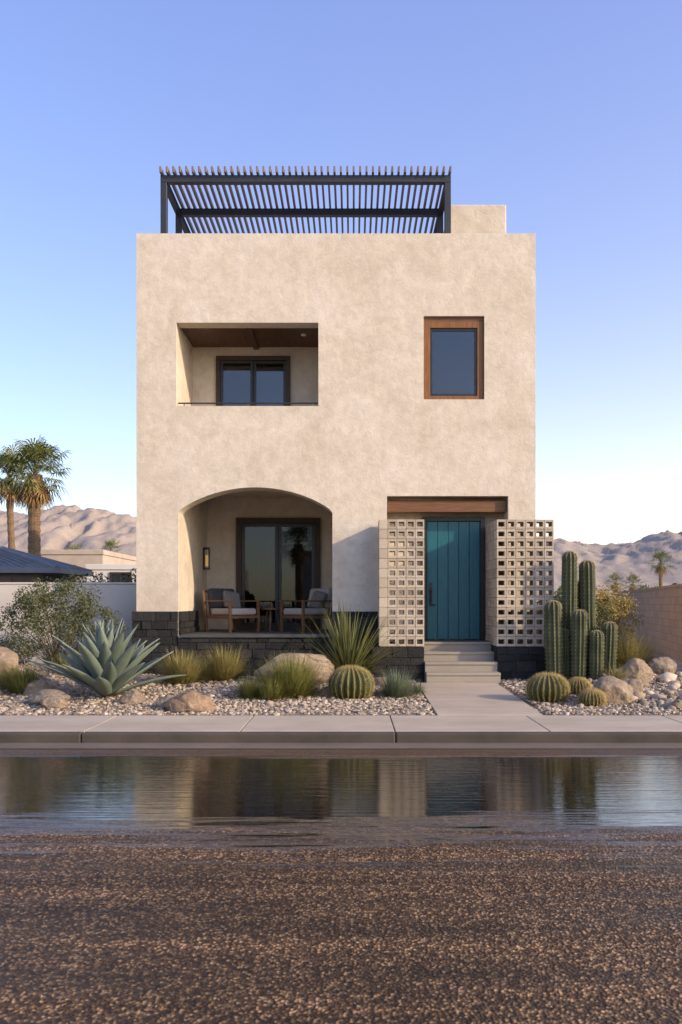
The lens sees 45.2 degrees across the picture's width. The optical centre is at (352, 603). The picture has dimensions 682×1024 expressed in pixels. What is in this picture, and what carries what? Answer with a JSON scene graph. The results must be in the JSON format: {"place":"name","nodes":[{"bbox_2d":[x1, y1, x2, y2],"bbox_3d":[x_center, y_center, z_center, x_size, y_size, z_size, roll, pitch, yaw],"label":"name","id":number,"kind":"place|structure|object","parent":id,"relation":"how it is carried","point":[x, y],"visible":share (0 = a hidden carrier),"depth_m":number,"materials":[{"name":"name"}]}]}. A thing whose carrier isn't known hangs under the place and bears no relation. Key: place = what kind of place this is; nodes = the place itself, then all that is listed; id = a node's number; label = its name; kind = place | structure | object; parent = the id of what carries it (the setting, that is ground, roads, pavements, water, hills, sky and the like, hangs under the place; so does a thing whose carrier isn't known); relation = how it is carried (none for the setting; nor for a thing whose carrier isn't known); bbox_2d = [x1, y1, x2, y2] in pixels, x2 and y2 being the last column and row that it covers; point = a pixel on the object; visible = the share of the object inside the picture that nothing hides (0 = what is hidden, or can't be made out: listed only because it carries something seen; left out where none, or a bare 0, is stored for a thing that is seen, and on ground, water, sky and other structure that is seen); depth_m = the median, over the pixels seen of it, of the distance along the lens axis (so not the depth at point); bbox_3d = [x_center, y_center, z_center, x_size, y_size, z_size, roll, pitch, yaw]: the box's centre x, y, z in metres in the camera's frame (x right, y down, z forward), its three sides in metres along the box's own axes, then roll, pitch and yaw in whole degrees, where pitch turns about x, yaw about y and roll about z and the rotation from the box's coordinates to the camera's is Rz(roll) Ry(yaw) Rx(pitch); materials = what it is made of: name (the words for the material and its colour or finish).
{"place":"outdoors","nodes":[
{"label":"outdoors","id":0,"kind":"place"},
{"bbox_2d":[0,546,93,581],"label":"roof","id":1,"kind":"structure","parent":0,"point":[17,566],"depth_m":20.20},
{"bbox_2d":[19,550,135,581],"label":"walls","id":2,"kind":"structure","parent":0,"point":[80,558],"depth_m":40.00,"materials":[{"name":"beige paint"}]},
{"bbox_2d":[85,564,135,581],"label":"walls","id":3,"kind":"structure","parent":0,"point":[105,569],"depth_m":35.95,"materials":[{"name":"white paint"}]},
{"bbox_2d":[111,574,128,581],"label":"windows","id":4,"kind":"structure","parent":3,"relation":"attached to","point":[115,577],"depth_m":35.99,"materials":[{"name":"black glass"}]},
{"bbox_2d":[109,572,131,581],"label":"window frames","id":5,"kind":"structure","parent":3,"relation":"attached to","point":[110,573],"depth_m":35.94,"materials":[{"name":"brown wood"}]},
{"bbox_2d":[0,749,681,1023],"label":"road","id":6,"kind":"structure","parent":0,"point":[340,886],"depth_m":3.99,"materials":[{"name":"grey asphalt"}]},
{"bbox_2d":[0,743,681,748],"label":"gutter","id":7,"kind":"object","parent":6,"relation":"on","point":[340,745],"visible":1,"depth_m":8.77,"materials":[{"name":"concrete"}]},
{"bbox_2d":[0,715,681,732],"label":"sidewalk","id":8,"kind":"structure","parent":0,"point":[340,723],"depth_m":9.76,"materials":[{"name":"concrete"}]},
{"bbox_2d":[0,505,681,601],"bbox_3d":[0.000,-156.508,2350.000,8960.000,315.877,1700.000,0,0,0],"label":"mountains","id":9,"kind":"structure","parent":0,"point":[62,527],"depth_m":2149.66,"materials":[{"name":"brown stone"}]},
{"bbox_2d":[0,664,681,715],"bbox_3d":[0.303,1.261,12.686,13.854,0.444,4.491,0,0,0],"label":"gravel","id":10,"kind":"structure","parent":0,"point":[240,709],"depth_m":11.40,"materials":[{"name":"beige gravel"}]},
{"bbox_2d":[0,646,18,675],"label":"boulder","id":11,"kind":"object","parent":10,"relation":"on","point":[8,656],"visible":0.64,"depth_m":13.14,"materials":[{"name":"beige stone"}]},
{"bbox_2d":[0,663,24,688],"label":"grass clump","id":12,"kind":"object","parent":10,"relation":"on","point":[3,679],"visible":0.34,"depth_m":12.48,"materials":[{"name":"green plant"}]},
{"bbox_2d":[0,635,31,664],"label":"desert shrub","id":13,"kind":"object","parent":10,"relation":"on","point":[19,662],"visible":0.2,"depth_m":14.96,"materials":[{"name":"green plant"}]},
{"bbox_2d":[0,659,56,692],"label":"grass clump","id":14,"kind":"object","parent":10,"relation":"on","point":[19,683],"visible":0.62,"depth_m":12.23,"materials":[{"name":"green plant"}]},
{"bbox_2d":[23,679,52,696],"bbox_3d":[-4.691,1.296,12.222,0.452,0.324,0.311,0,0,0],"label":"boulder","id":15,"kind":"object","parent":10,"relation":"on","point":[33,686],"visible":0.62,"depth_m":12.10,"materials":[{"name":"grey stone"}]},
{"bbox_2d":[28,689,69,705],"bbox_3d":[-4.253,1.343,11.485,0.645,0.281,0.459,0,0,0],"label":"boulder","id":16,"kind":"object","parent":10,"relation":"on","point":[36,698],"visible":0.52,"depth_m":11.36,"materials":[{"name":"beige stone"}]},
{"bbox_2d":[40,694,68,709],"bbox_3d":[-4.042,1.358,11.104,0.408,0.265,0.310,0,0,0],"label":"boulder","id":17,"kind":"object","parent":10,"relation":"on","point":[54,701],"visible":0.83,"depth_m":10.99,"materials":[{"name":"beige stone"}]},
{"bbox_2d":[48,651,72,674],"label":"grass clump","id":18,"kind":"object","parent":10,"relation":"on","point":[67,663],"visible":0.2,"depth_m":13.48,"materials":[{"name":"green plant"}]},
{"bbox_2d":[0,575,128,665],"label":"desert shrub","id":19,"kind":"object","parent":10,"relation":"on","point":[44,599],"visible":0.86,"depth_m":14.19,"materials":[{"name":"green plant"}]},
{"bbox_2d":[31,618,185,695],"bbox_3d":[-3.647,0.784,12.049,1.867,1.144,1.841,0,0,-40],"label":"agave plant","id":20,"kind":"object","parent":10,"relation":"on","point":[103,663],"visible":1,"depth_m":11.74,"materials":[{"name":"green plant"}]},
{"bbox_2d":[118,689,146,704],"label":"boulder","id":21,"kind":"object","parent":10,"relation":"on","point":[132,696],"visible":0.86,"depth_m":11.51,"materials":[{"name":"beige stone"}]},
{"bbox_2d":[156,695,173,708],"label":"boulder","id":22,"kind":"object","parent":10,"relation":"on","point":[162,701],"visible":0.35,"depth_m":11.05,"materials":[{"name":"beige stone"}]},
{"bbox_2d":[153,647,214,685],"bbox_3d":[-2.789,0.999,13.379,1.279,0.610,1.232,0,0,0],"label":"grass clump","id":23,"kind":"object","parent":10,"relation":"on","point":[184,667],"visible":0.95,"depth_m":13.23,"materials":[{"name":"green plant"}]},
{"bbox_2d":[165,690,214,712],"bbox_3d":[-2.168,1.348,10.954,0.671,0.369,0.520,0,0,0],"label":"boulder","id":24,"kind":"object","parent":10,"relation":"on","point":[193,701],"visible":0.77,"depth_m":10.79,"materials":[{"name":"beige stone"}]},
{"bbox_2d":[199,656,214,677],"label":"grass clump","id":25,"kind":"object","parent":10,"relation":"on","point":[205,662],"visible":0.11,"depth_m":14.27,"materials":[{"name":"green plant"}]},
{"bbox_2d":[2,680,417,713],"bbox_3d":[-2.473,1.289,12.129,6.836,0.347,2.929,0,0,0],"label":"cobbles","id":26,"kind":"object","parent":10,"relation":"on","point":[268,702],"visible":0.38,"depth_m":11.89,"materials":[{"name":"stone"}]},
{"bbox_2d":[192,643,254,680],"bbox_3d":[-2.125,0.952,13.582,1.194,0.661,1.158,0,0,0],"label":"grass clump","id":27,"kind":"object","parent":10,"relation":"on","point":[224,670],"visible":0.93,"depth_m":13.43,"materials":[{"name":"green plant"}]},
{"bbox_2d":[228,676,265,698],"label":"grass clump","id":28,"kind":"object","parent":10,"relation":"on","point":[247,691],"visible":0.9,"depth_m":11.90,"materials":[{"name":"green plant"}]},
{"bbox_2d":[252,673,293,699],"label":"grass clump","id":29,"kind":"object","parent":10,"relation":"on","point":[268,693],"visible":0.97,"depth_m":11.74,"materials":[{"name":"green plant"}]},
{"bbox_2d":[248,647,332,697],"bbox_3d":[-0.922,1.018,12.214,1.540,0.734,1.505,0,0,0],"label":"grass clump","id":30,"kind":"object","parent":10,"relation":"on","point":[297,681],"visible":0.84,"depth_m":11.97,"materials":[{"name":"green plant"}]},
{"bbox_2d":[253,653,333,683],"bbox_3d":[-0.918,1.110,13.441,1.420,0.617,0.971,0,0,-34],"label":"boulder","id":31,"kind":"object","parent":10,"relation":"on","point":[328,666],"visible":0.41,"depth_m":13.16,"materials":[{"name":"beige stone"}]},
{"bbox_2d":[319,686,331,697],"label":"boulder","id":32,"kind":"object","parent":10,"relation":"on","point":[323,691],"visible":0.37,"depth_m":12.11,"materials":[{"name":"grey stone"}]},
{"bbox_2d":[286,598,413,671],"bbox_3d":[-0.085,0.562,13.889,2.381,1.420,2.579,0,0,0],"label":"yucca plant","id":33,"kind":"object","parent":10,"relation":"on","point":[347,650],"visible":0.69,"depth_m":13.67,"materials":[{"name":"green plant"}]},
{"bbox_2d":[325,664,375,698],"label":"barrel cactus","id":34,"kind":"object","parent":10,"relation":"on","point":[350,682],"visible":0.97,"depth_m":11.94,"materials":[{"name":"green plant"}]},
{"bbox_2d":[373,677,385,685],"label":"boulder","id":35,"kind":"object","parent":10,"relation":"on","point":[376,679],"visible":0.26,"depth_m":13.14,"materials":[{"name":"beige stone"}]},
{"bbox_2d":[370,519,423,681],"bbox_3d":[0.773,0.009,14.592,0.940,2.943,0.696,0,0,0],"label":"breeze block screen","id":36,"kind":"object","parent":10,"relation":"on","point":[411,659],"visible":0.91,"depth_m":14.30,"materials":[{"name":"concrete"}]},
{"bbox_2d":[373,669,422,698],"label":"grass clump","id":37,"kind":"object","parent":10,"relation":"on","point":[397,688],"visible":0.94,"depth_m":12.15,"materials":[{"name":"green plant"}]},
{"bbox_2d":[412,679,428,693],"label":"grass clump","id":38,"kind":"object","parent":10,"relation":"on","point":[421,690],"visible":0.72,"depth_m":12.56,"materials":[{"name":"green plant"}]},
{"bbox_2d":[485,519,553,679],"bbox_3d":[2.990,0.009,14.869,1.023,2.942,1.253,0,0,0],"label":"breeze block screen","id":39,"kind":"object","parent":10,"relation":"on","point":[523,659],"visible":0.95,"depth_m":14.30,"materials":[{"name":"concrete"}]},
{"bbox_2d":[525,671,571,702],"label":"barrel cactus","id":40,"kind":"object","parent":10,"relation":"on","point":[549,687],"visible":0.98,"depth_m":11.62,"materials":[{"name":"green plant"}]},
{"bbox_2d":[566,676,591,694],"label":"barrel cactus","id":41,"kind":"object","parent":10,"relation":"on","point":[577,684],"visible":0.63,"depth_m":12.19,"materials":[{"name":"plant"}]},
{"bbox_2d":[543,550,617,679],"bbox_3d":[3.840,0.224,13.853,1.056,2.279,0.950,0,0,-41],"label":"columnar cactus","id":42,"kind":"object","parent":10,"relation":"on","point":[577,643],"visible":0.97,"depth_m":13.79,"materials":[{"name":"green plant"}]},
{"bbox_2d":[576,686,607,706],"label":"barrel cactus","id":43,"kind":"object","parent":10,"relation":"on","point":[590,696],"visible":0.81,"depth_m":11.29,"materials":[{"name":"green plant"}]},
{"bbox_2d":[561,598,628,647],"bbox_3d":[4.495,0.627,15.571,1.459,1.677,1.406,0,0,0],"label":"green shrub","id":44,"kind":"object","parent":10,"relation":"on","point":[601,621],"visible":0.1,"depth_m":15.47,"materials":[{"name":"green plant"}]},
{"bbox_2d":[593,676,633,703],"bbox_3d":[3.691,1.271,11.648,0.499,0.488,0.651,0,0,41],"label":"boulder","id":45,"kind":"object","parent":10,"relation":"on","point":[614,689],"visible":0.7,"depth_m":11.45,"materials":[{"name":"beige stone"}]},
{"bbox_2d":[602,663,634,678],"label":"grass clump","id":46,"kind":"object","parent":10,"relation":"on","point":[618,675],"visible":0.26,"depth_m":12.94,"materials":[{"name":"green plant"}]},
{"bbox_2d":[617,630,633,649],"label":"flowering shrub","id":47,"kind":"object","parent":10,"relation":"on","point":[624,637],"visible":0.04,"depth_m":15.54,"materials":[{"name":"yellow plant"}]},
{"bbox_2d":[620,678,643,692],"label":"boulder","id":48,"kind":"object","parent":10,"relation":"on","point":[636,685],"visible":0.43,"depth_m":12.18,"materials":[{"name":"beige stone"}]},
{"bbox_2d":[583,672,681,709],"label":"cobbles","id":49,"kind":"object","parent":10,"relation":"on","point":[664,701],"visible":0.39,"depth_m":12.38,"materials":[{"name":"stone"}]},
{"bbox_2d":[619,658,653,681],"bbox_3d":[4.612,1.152,13.408,0.580,0.521,0.404,0,0,0],"label":"boulder","id":50,"kind":"object","parent":10,"relation":"on","point":[641,670],"visible":0.61,"depth_m":13.29,"materials":[{"name":"beige stone"}]},
{"bbox_2d":[616,627,657,666],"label":"grass clump","id":51,"kind":"object","parent":10,"relation":"on","point":[626,654],"visible":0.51,"depth_m":14.28,"materials":[{"name":"green plant"}]},
{"bbox_2d":[621,634,672,662],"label":"grass clump","id":52,"kind":"object","parent":10,"relation":"on","point":[653,652],"visible":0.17,"depth_m":15.02,"materials":[{"name":"green plant"}]},
{"bbox_2d":[647,657,676,674],"bbox_3d":[5.270,1.099,14.005,0.439,0.379,0.474,0,0,34],"label":"boulder","id":53,"kind":"object","parent":10,"relation":"on","point":[660,665],"visible":0.66,"depth_m":13.86,"materials":[{"name":"beige stone"}]},
{"bbox_2d":[667,699,681,708],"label":"boulder","id":54,"kind":"object","parent":10,"relation":"on","point":[677,703],"visible":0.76,"depth_m":10.94,"materials":[{"name":"beige stone"}]},
{"bbox_2d":[0,0,681,544],"label":"sky","id":55,"kind":"structure","parent":0,"point":[565,115],"materials":[{"name":"blue"}]},
{"bbox_2d":[419,683,541,715],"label":"concrete path","id":56,"kind":"structure","parent":0,"point":[469,699],"depth_m":11.77,"materials":[{"name":"grey concrete"}]},
{"bbox_2d":[653,655,681,669],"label":"gravel ground","id":57,"kind":"structure","parent":0,"point":[679,664],"depth_m":20.10,"materials":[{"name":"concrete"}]},
{"label":"ground","id":58,"kind":"structure","parent":0,"visible":0},
{"bbox_2d":[0,443,31,548],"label":"palm tree","id":59,"kind":"object","parent":58,"relation":"on","point":[10,502],"visible":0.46,"depth_m":35.86,"materials":[{"name":"green plant"}]},
{"bbox_2d":[0,434,75,555],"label":"palm tree","id":60,"kind":"object","parent":58,"relation":"on","point":[35,497],"visible":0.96,"depth_m":29.79,"materials":[{"name":"green plant"}]},
{"bbox_2d":[0,582,135,664],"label":"garden wall","id":61,"kind":"structure","parent":58,"relation":"on","point":[120,597],"depth_m":16.00,"materials":[{"name":"white paint"}]},
{"bbox_2d":[66,543,84,549],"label":"palm tree","id":62,"kind":"object","parent":58,"relation":"on","point":[72,547],"visible":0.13,"depth_m":91.85,"materials":[{"name":"green plant"}]},
{"bbox_2d":[56,568,135,581],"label":"hedge","id":63,"kind":"object","parent":58,"relation":"on","point":[101,579],"visible":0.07,"depth_m":17.61,"materials":[{"name":"green plant"}]},
{"bbox_2d":[100,539,123,553],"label":"palm tree","id":64,"kind":"object","parent":58,"relation":"on","point":[110,543],"visible":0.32,"depth_m":91.89,"materials":[{"name":"green plant"}]},
{"bbox_2d":[136,233,535,658],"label":"house walls","id":65,"kind":"structure","parent":58,"relation":"on","point":[359,445],"depth_m":15.00,"materials":[{"name":"paint"}]},
{"bbox_2d":[203,547,209,569],"bbox_3d":[-3.125,-0.955,17.500,0.130,0.470,0.141,0,0,0],"label":"wall lantern body","id":66,"kind":"object","parent":65,"relation":"attached to","point":[204,549],"visible":1,"depth_m":17.44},
{"bbox_2d":[205,555,207,565],"bbox_3d":[-3.115,-0.910,17.500,0.070,0.240,0.070,0,0,0],"label":"wall lantern bulb","id":67,"kind":"object","parent":66,"relation":"in","point":[206,560],"depth_m":17.47,"materials":[{"name":"glass"}]},
{"bbox_2d":[178,402,317,405],"bbox_3d":[-1.930,-3.644,15.060,2.560,0.089,0.028,0,0,0],"label":"balcony railing","id":68,"kind":"object","parent":65,"relation":"on","point":[247,403],"visible":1,"depth_m":15.05,"materials":[{"name":"grey metal"}]},
{"bbox_2d":[181,328,317,349],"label":"balcony ceiling","id":69,"kind":"structure","parent":65,"relation":"attached to","point":[255,338],"depth_m":15.95,"materials":[{"name":"brown wood"}]},
{"bbox_2d":[223,364,282,405],"bbox_3d":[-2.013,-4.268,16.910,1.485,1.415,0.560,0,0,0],"label":"window glass","id":70,"kind":"object","parent":65,"relation":"attached to","point":[236,382],"visible":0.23,"depth_m":17.19,"materials":[{"name":"blue glass"}]},
{"bbox_2d":[216,356,289,405],"bbox_3d":[-2.013,-4.268,16.560,1.495,1.425,0.130,0,0,0],"label":"balcony door frame","id":71,"kind":"object","parent":65,"relation":"attached to","point":[252,358],"visible":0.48,"depth_m":16.50,"materials":[{"name":"black metal"}]},
{"bbox_2d":[220,361,285,405],"bbox_3d":[-2.013,-4.250,16.560,1.321,1.285,0.070,0,0,0],"label":"balcony door sash","id":72,"kind":"object","parent":71,"relation":"in","point":[252,381],"visible":0.53,"depth_m":16.55,"materials":[{"name":"black metal"}]},
{"bbox_2d":[236,518,319,628],"bbox_3d":[-1.639,-0.651,17.995,1.843,2.438,0.130,0,0,0],"label":"porch door frame","id":73,"kind":"object","parent":65,"relation":"attached to","point":[241,521],"visible":0.87,"depth_m":17.93,"materials":[{"name":"black metal"}]},
{"bbox_2d":[242,524,314,625],"bbox_3d":[-1.639,-0.627,17.995,1.599,2.242,0.070,0,0,0],"label":"porch door sash","id":74,"kind":"object","parent":73,"relation":"in","point":[278,562],"visible":0.8,"depth_m":17.96,"materials":[{"name":"black metal"}]},
{"bbox_2d":[274,527,311,622],"bbox_3d":[-1.639,-0.650,18.425,1.833,2.429,0.730,0,0,0],"label":"room interior","id":75,"kind":"object","parent":65,"relation":"attached to","point":[296,563],"visible":0.31,"depth_m":18.79,"materials":[{"name":"black"}]},
{"bbox_2d":[245,527,273,622],"bbox_3d":[-2.085,-0.620,18.151,0.670,2.300,0.088,0,0,0],"label":"curtain","id":76,"kind":"object","parent":75,"relation":"hanging from","point":[259,563],"visible":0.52,"depth_m":18.15,"materials":[{"name":"fabric"}]},
{"bbox_2d":[159,166,451,232],"bbox_3d":[-0.888,-7.291,17.075,5.457,1.742,3.550,0,0,0],"label":"rooftop pergola","id":77,"kind":"object","parent":65,"relation":"on","point":[206,179],"visible":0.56,"depth_m":16.22,"materials":[{"name":"grey metal"}]},
{"bbox_2d":[132,611,538,675],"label":"stone plinth","id":78,"kind":"structure","parent":65,"relation":"attached to","point":[263,648],"depth_m":14.94,"materials":[{"name":"stone"}]},
{"bbox_2d":[180,629,508,645],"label":"porch floor","id":79,"kind":"structure","parent":65,"relation":"attached to","point":[253,633],"depth_m":14.94,"materials":[{"name":"grey concrete"}]},
{"bbox_2d":[201,588,260,632],"bbox_3d":[-2.462,0.134,16.406,0.966,0.872,0.790,0,0,42],"label":"armchair","id":80,"kind":"object","parent":79,"relation":"on","point":[224,603],"visible":1,"depth_m":16.34,"materials":[{"name":"brown wood"}]},
{"bbox_2d":[261,604,279,630],"bbox_3d":[-1.660,0.289,16.750,0.440,0.562,0.440,0,0,0],"label":"side table","id":81,"kind":"object","parent":79,"relation":"on","point":[271,608],"visible":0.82,"depth_m":16.71,"materials":[{"name":"brown wood"}]},
{"bbox_2d":[279,588,331,632],"bbox_3d":[-0.856,0.134,16.403,0.966,0.872,0.790,0,0,-40],"label":"armchair","id":82,"kind":"object","parent":79,"relation":"on","point":[316,601],"visible":0.84,"depth_m":16.24,"materials":[{"name":"brown wood"}]},
{"bbox_2d":[387,501,506,513],"bbox_3d":[1.732,-1.788,15.240,2.203,0.215,0.240,0,0,0],"label":"door lintel beam","id":83,"kind":"structure","parent":65,"relation":"attached to","point":[446,507],"depth_m":15.12,"materials":[{"name":"brown wood"}]},
{"bbox_2d":[432,332,473,393],"bbox_3d":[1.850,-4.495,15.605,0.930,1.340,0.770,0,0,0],"label":"window pane","id":84,"kind":"object","parent":65,"relation":"attached to","point":[452,362],"visible":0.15,"depth_m":15.99,"materials":[{"name":"blue glass"}]},
{"bbox_2d":[422,517,484,639],"bbox_3d":[1.898,-0.468,15.534,1.184,2.324,0.128,0,0,0],"label":"front door frame","id":85,"kind":"object","parent":65,"relation":"attached to","point":[481,520],"visible":0.89,"depth_m":15.47,"materials":[{"name":"black metal"}]},
{"bbox_2d":[427,522,479,638],"bbox_3d":[1.898,-0.432,15.535,0.996,2.229,0.070,0,0,0],"label":"front door","id":86,"kind":"structure","parent":85,"relation":"attached to","point":[453,563],"depth_m":15.50,"materials":[{"name":"teal paint"}]},
{"bbox_2d":[429,583,435,605],"bbox_3d":[1.500,-0.170,15.464,0.120,0.439,0.072,0,0,0],"label":"door handle","id":87,"kind":"object","parent":86,"relation":"attached to","point":[430,596],"visible":1,"depth_m":15.48,"materials":[{"name":"black metal"}]},
{"bbox_2d":[424,322,483,398],"bbox_3d":[1.848,-4.454,15.115,1.096,1.432,0.130,0,0,0],"label":"bedroom window frame","id":88,"kind":"object","parent":65,"relation":"attached to","point":[478,326],"visible":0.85,"depth_m":15.05,"materials":[{"name":"brown wood"}]},
{"bbox_2d":[430,329,476,395],"bbox_3d":[1.848,-4.431,15.100,0.862,1.244,0.040,0,0,0],"label":"bedroom window sash","id":89,"kind":"object","parent":88,"relation":"in","point":[475,350],"visible":1,"depth_m":15.08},
{"bbox_2d":[424,317,483,321],"bbox_3d":[1.847,-5.213,15.127,1.103,0.081,0.135,0,0,0],"label":"window head","id":90,"kind":"object","parent":65,"relation":"attached to","point":[453,319],"depth_m":15.06,"materials":[{"name":"brown wood"}]},
{"bbox_2d":[443,205,505,232],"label":"roof stair tower","id":91,"kind":"structure","parent":65,"relation":"on","point":[478,218],"depth_m":16.50,"materials":[{"name":"paint"}]},
{"bbox_2d":[0,732,681,742],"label":"curb","id":92,"kind":"structure","parent":58,"relation":"on","point":[340,737],"depth_m":9.03,"materials":[{"name":"concrete"}]},
{"bbox_2d":[422,642,500,684],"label":"entry steps","id":93,"kind":"structure","parent":58,"relation":"on","point":[459,662],"depth_m":14.20,"materials":[{"name":"concrete"}]},
{"bbox_2d":[536,583,676,614],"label":"distant trees","id":94,"kind":"object","parent":58,"relation":"on","point":[557,596],"visible":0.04,"depth_m":99.10,"materials":[{"name":"green plant"}]},
{"bbox_2d":[605,572,627,591],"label":"palm tree","id":95,"kind":"object","parent":58,"relation":"on","point":[614,579],"visible":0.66,"depth_m":109.84,"materials":[{"name":"green plant"}]},
{"bbox_2d":[596,581,644,644],"bbox_3d":[5.289,0.536,17.345,1.664,2.058,1.572,0,0,0],"label":"flowering shrub","id":96,"kind":"object","parent":58,"relation":"on","point":[603,594],"visible":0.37,"depth_m":17.04,"materials":[{"name":"yellow plant"}]},
{"bbox_2d":[621,572,643,590],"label":"palm tree","id":97,"kind":"object","parent":58,"relation":"on","point":[632,586],"visible":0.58,"depth_m":109.76,"materials":[{"name":"green plant"}]},
{"bbox_2d":[612,584,681,660],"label":"block wall","id":98,"kind":"structure","parent":58,"relation":"on","point":[659,608],"depth_m":23.74,"materials":[{"name":"beige concrete"}]},
{"bbox_2d":[645,549,675,585],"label":"palm tree","id":99,"kind":"object","parent":58,"relation":"on","point":[660,569],"visible":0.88,"depth_m":79.81,"materials":[{"name":"green plant"}]}
]}

